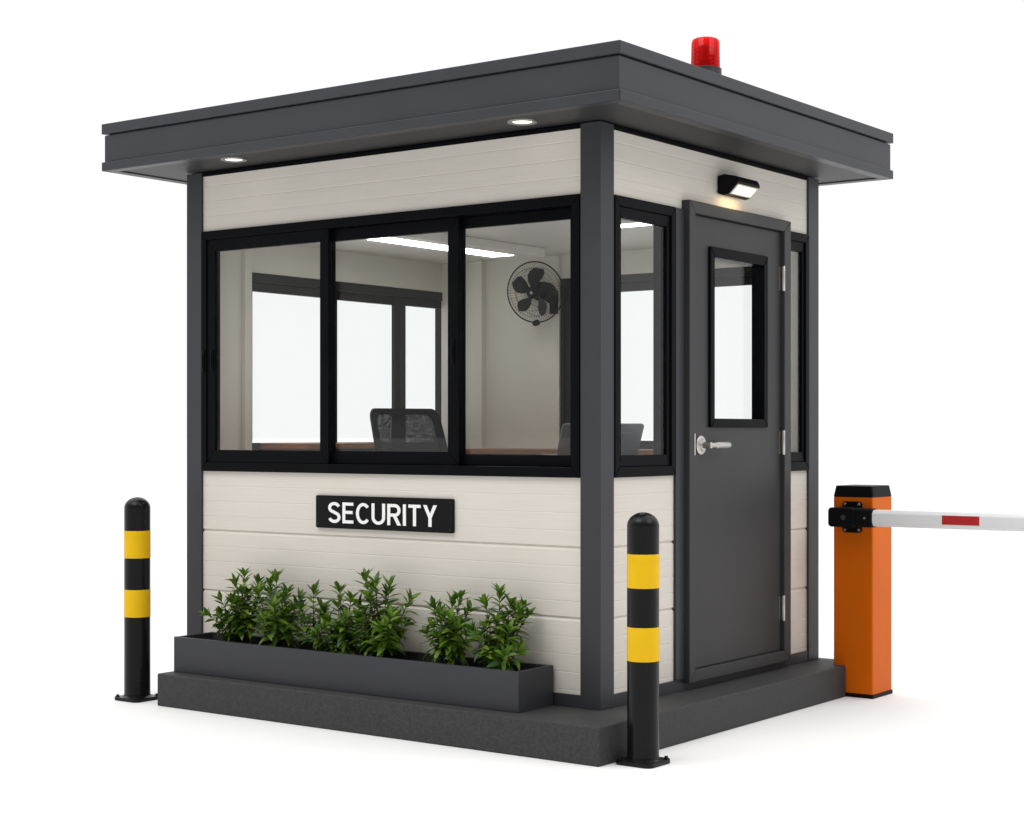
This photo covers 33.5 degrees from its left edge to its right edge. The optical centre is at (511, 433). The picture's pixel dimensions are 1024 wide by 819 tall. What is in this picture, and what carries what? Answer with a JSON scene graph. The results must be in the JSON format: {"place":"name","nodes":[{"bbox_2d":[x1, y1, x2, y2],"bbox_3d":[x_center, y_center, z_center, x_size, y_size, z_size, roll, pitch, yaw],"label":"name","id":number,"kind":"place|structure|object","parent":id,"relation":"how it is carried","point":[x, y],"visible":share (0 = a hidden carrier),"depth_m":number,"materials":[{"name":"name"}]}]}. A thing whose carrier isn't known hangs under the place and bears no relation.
{"place":"outdoors","nodes":[
{"label":"outdoors","id":0,"kind":"place"},
{"bbox_2d":[0,438,1023,818],"bbox_3d":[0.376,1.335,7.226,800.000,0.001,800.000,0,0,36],"label":"ground","id":1,"kind":"structure","parent":0,"point":[938,734],"depth_m":7.95,"materials":[{"name":"white"}]},
{"bbox_2d":[114,497,157,702],"bbox_3d":[-1.884,0.826,8.550,0.176,1.018,0.176,0,0,36],"label":"bollard","id":2,"kind":"object","parent":1,"relation":"on","point":[137,599],"visible":0.98,"depth_m":8.49,"materials":[{"name":"black metal"}]},
{"bbox_2d":[158,658,844,766],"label":"plinth","id":3,"kind":"structure","parent":1,"relation":"on","point":[590,737],"depth_m":7.55,"materials":[{"name":"concrete"}]},
{"bbox_2d":[174,632,552,712],"bbox_3d":[-0.746,1.089,7.889,2.118,0.174,0.259,0,0,36],"label":"planter","id":4,"kind":"object","parent":3,"relation":"on","point":[411,675],"visible":0.99,"depth_m":7.67,"materials":[{"name":"grey metal"}]},
{"bbox_2d":[199,567,267,642],"bbox_3d":[-1.345,0.855,8.334,0.418,0.415,0.248,0,0,36],"label":"shrub","id":5,"kind":"object","parent":4,"relation":"on","point":[238,621],"visible":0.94,"depth_m":8.28,"materials":[{"name":"green plant"}]},
{"bbox_2d":[249,568,312,648],"bbox_3d":[-1.103,0.852,8.114,0.348,0.421,0.252,0,0,36],"label":"shrub","id":6,"kind":"object","parent":4,"relation":"on","point":[276,630],"visible":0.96,"depth_m":8.11,"materials":[{"name":"green plant"}]},
{"bbox_2d":[287,579,330,650],"bbox_3d":[-0.934,0.875,8.032,0.250,0.374,0.176,0,0,36],"label":"shrub","id":7,"kind":"object","parent":4,"relation":"on","point":[323,608],"visible":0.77,"depth_m":8.02,"materials":[{"name":"green plant"}]},
{"bbox_2d":[305,581,366,654],"bbox_3d":[-0.806,0.873,7.891,0.287,0.379,0.250,0,0,36],"label":"shrub","id":8,"kind":"object","parent":4,"relation":"on","point":[340,634],"visible":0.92,"depth_m":7.87,"materials":[{"name":"green plant"}]},
{"bbox_2d":[342,568,421,657],"bbox_3d":[-0.603,0.839,7.769,0.395,0.447,0.294,0,0,36],"label":"shrub","id":9,"kind":"object","parent":4,"relation":"on","point":[378,638],"visible":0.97,"depth_m":7.74,"materials":[{"name":"green plant"}]},
{"bbox_2d":[415,590,482,665],"bbox_3d":[-0.270,0.874,7.530,0.349,0.375,0.245,0,0,36],"label":"shrub","id":10,"kind":"object","parent":4,"relation":"on","point":[451,648],"visible":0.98,"depth_m":7.50,"materials":[{"name":"green plant"}]},
{"bbox_2d":[461,583,541,670],"bbox_3d":[-0.049,0.850,7.358,0.339,0.424,0.298,0,0,36],"label":"shrub","id":11,"kind":"object","parent":4,"relation":"on","point":[500,648],"visible":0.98,"depth_m":7.33,"materials":[{"name":"green plant"}]},
{"bbox_2d":[102,40,892,709],"bbox_3d":[-0.044,-0.198,8.756,3.123,2.747,2.635,0,0,36],"label":"guard booth","id":12,"kind":"object","parent":3,"relation":"on","point":[310,192],"visible":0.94,"depth_m":7.99,"materials":[{"name":"grey metal"}]},
{"bbox_2d":[220,157,246,162],"bbox_3d":[-1.355,-1.335,8.282,0.130,0.008,0.130,0,0,36],"label":"recessed light","id":13,"kind":"object","parent":12,"relation":"attached to","point":[233,159],"visible":1,"depth_m":8.27,"materials":[{"name":"white plastic"}]},
{"bbox_2d":[252,272,441,450],"bbox_3d":[-0.931,-0.333,9.657,0.111,1.041,1.709,0,0,36],"label":"window","id":14,"kind":"structure","parent":12,"relation":"in","point":[399,298],"depth_m":9.94,"materials":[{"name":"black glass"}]},
{"bbox_2d":[316,495,454,532],"bbox_3d":[-0.603,0.372,7.952,0.843,0.156,0.018,0,0,36],"label":"sign","id":15,"kind":"object","parent":12,"relation":"attached to","point":[434,515],"visible":1,"depth_m":7.93,"materials":[{"name":"black"}]},
{"bbox_2d":[201,194,579,477],"bbox_3d":[-0.623,-0.421,8.009,2.328,1.218,0.113,0,0,36],"label":"window","id":16,"kind":"structure","parent":12,"relation":"in","point":[455,220],"depth_m":7.95,"materials":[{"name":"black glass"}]},
{"bbox_2d":[370,408,447,451],"bbox_3d":[-0.393,0.509,8.758,0.592,1.291,0.754,0,0,-32],"label":"office chair","id":17,"kind":"object","parent":12,"relation":"on","point":[432,420],"visible":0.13,"depth_m":9.04,"materials":[{"name":"black plastic"}]},
{"bbox_2d":[356,233,544,259],"bbox_3d":[-0.357,-0.997,8.885,0.310,0.050,1.400,0,0,36],"label":"ceiling light","id":18,"kind":"object","parent":12,"relation":"attached to","point":[482,248],"visible":0.58,"depth_m":8.93,"materials":[{"name":"white plastic"}]},
{"bbox_2d":[260,443,652,454],"bbox_3d":[-0.038,0.602,8.815,2.323,1.106,1.857,0,0,36],"label":"counter","id":19,"kind":"object","parent":12,"relation":"on","point":[366,447],"visible":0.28,"depth_m":9.15,"materials":[{"name":"brown wood"}]},
{"bbox_2d":[542,423,643,454],"bbox_3d":[0.359,0.031,7.694,0.384,0.157,0.341,0,0,-17],"label":"laptop","id":20,"kind":"object","parent":19,"relation":"on","point":[631,435],"visible":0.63,"depth_m":7.59,"materials":[{"name":"grey"}]},
{"bbox_2d":[507,119,536,125],"bbox_3d":[0.044,-1.335,7.282,0.130,0.008,0.130,0,0,36],"label":"recessed light","id":21,"kind":"object","parent":12,"relation":"attached to","point":[522,122],"visible":1,"depth_m":7.27,"materials":[{"name":"white plastic"}]},
{"bbox_2d":[507,261,563,325],"bbox_3d":[0.167,-0.790,9.593,0.320,0.364,0.274,0,0,-26],"label":"wall fan","id":22,"kind":"object","parent":12,"relation":"attached to","point":[541,292],"depth_m":9.56,"materials":[{"name":"black plastic"}]},
{"bbox_2d":[621,220,648,227],"bbox_3d":[0.550,-1.013,8.203,0.440,0.018,0.140,0,0,36],"label":"ceiling light","id":23,"kind":"object","parent":12,"relation":"attached to","point":[625,223],"visible":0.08,"depth_m":8.15,"materials":[{"name":"white plastic"}]},
{"bbox_2d":[614,195,675,477],"bbox_3d":[0.556,-0.421,7.545,0.099,1.218,0.510,0,0,36],"label":"window","id":24,"kind":"structure","parent":12,"relation":"in","point":[662,462],"depth_m":7.68,"materials":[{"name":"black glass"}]},
{"bbox_2d":[560,266,751,448],"bbox_3d":[0.867,-0.350,9.374,1.388,1.076,0.111,0,0,36],"label":"window","id":25,"kind":"structure","parent":12,"relation":"in","point":[738,276],"depth_m":9.72,"materials":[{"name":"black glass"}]},
{"bbox_2d":[691,36,721,74],"bbox_3d":[0.885,-1.692,7.782,0.160,0.242,0.168,0,0,36],"label":"warning beacon","id":26,"kind":"object","parent":12,"relation":"on","point":[705,52],"visible":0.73,"depth_m":7.72,"materials":[{"name":"red plastic"}]},
{"bbox_2d":[718,174,759,199],"bbox_3d":[1.082,-1.179,8.109,0.111,0.100,0.224,0,0,36],"label":"wall lamp","id":27,"kind":"object","parent":12,"relation":"attached to","point":[738,187],"visible":1,"depth_m":8.04,"materials":[{"name":"black plastic"}]},
{"bbox_2d":[695,215,784,667],"bbox_3d":[1.092,0.036,8.180,0.124,2.092,0.884,0,0,36],"label":"door","id":28,"kind":"structure","parent":12,"relation":"in","point":[738,598],"depth_m":8.18,"materials":[{"name":"paint"}]},
{"bbox_2d":[791,231,808,470],"bbox_3d":[1.448,-0.421,8.704,0.039,1.218,0.252,0,0,36],"label":"window","id":29,"kind":"structure","parent":12,"relation":"in","point":[799,241],"depth_m":8.76,"materials":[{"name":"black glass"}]},
{"bbox_2d":[616,512,669,768],"bbox_3d":[0.531,0.826,6.887,0.176,1.018,0.176,0,0,36],"label":"bollard","id":30,"kind":"object","parent":1,"relation":"on","point":[642,639],"visible":1,"depth_m":6.83,"materials":[{"name":"black metal"}]},
{"bbox_2d":[828,484,1023,698],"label":"barrier gate","id":31,"kind":"structure","parent":1,"relation":"on","point":[863,520],"depth_m":8.61,"materials":[{"name":"orange metal"}]},
{"bbox_2d":[0,0,1023,438],"label":"sky","id":32,"kind":"structure","parent":0,"point":[921,269],"materials":[{"name":"white"}]}
]}

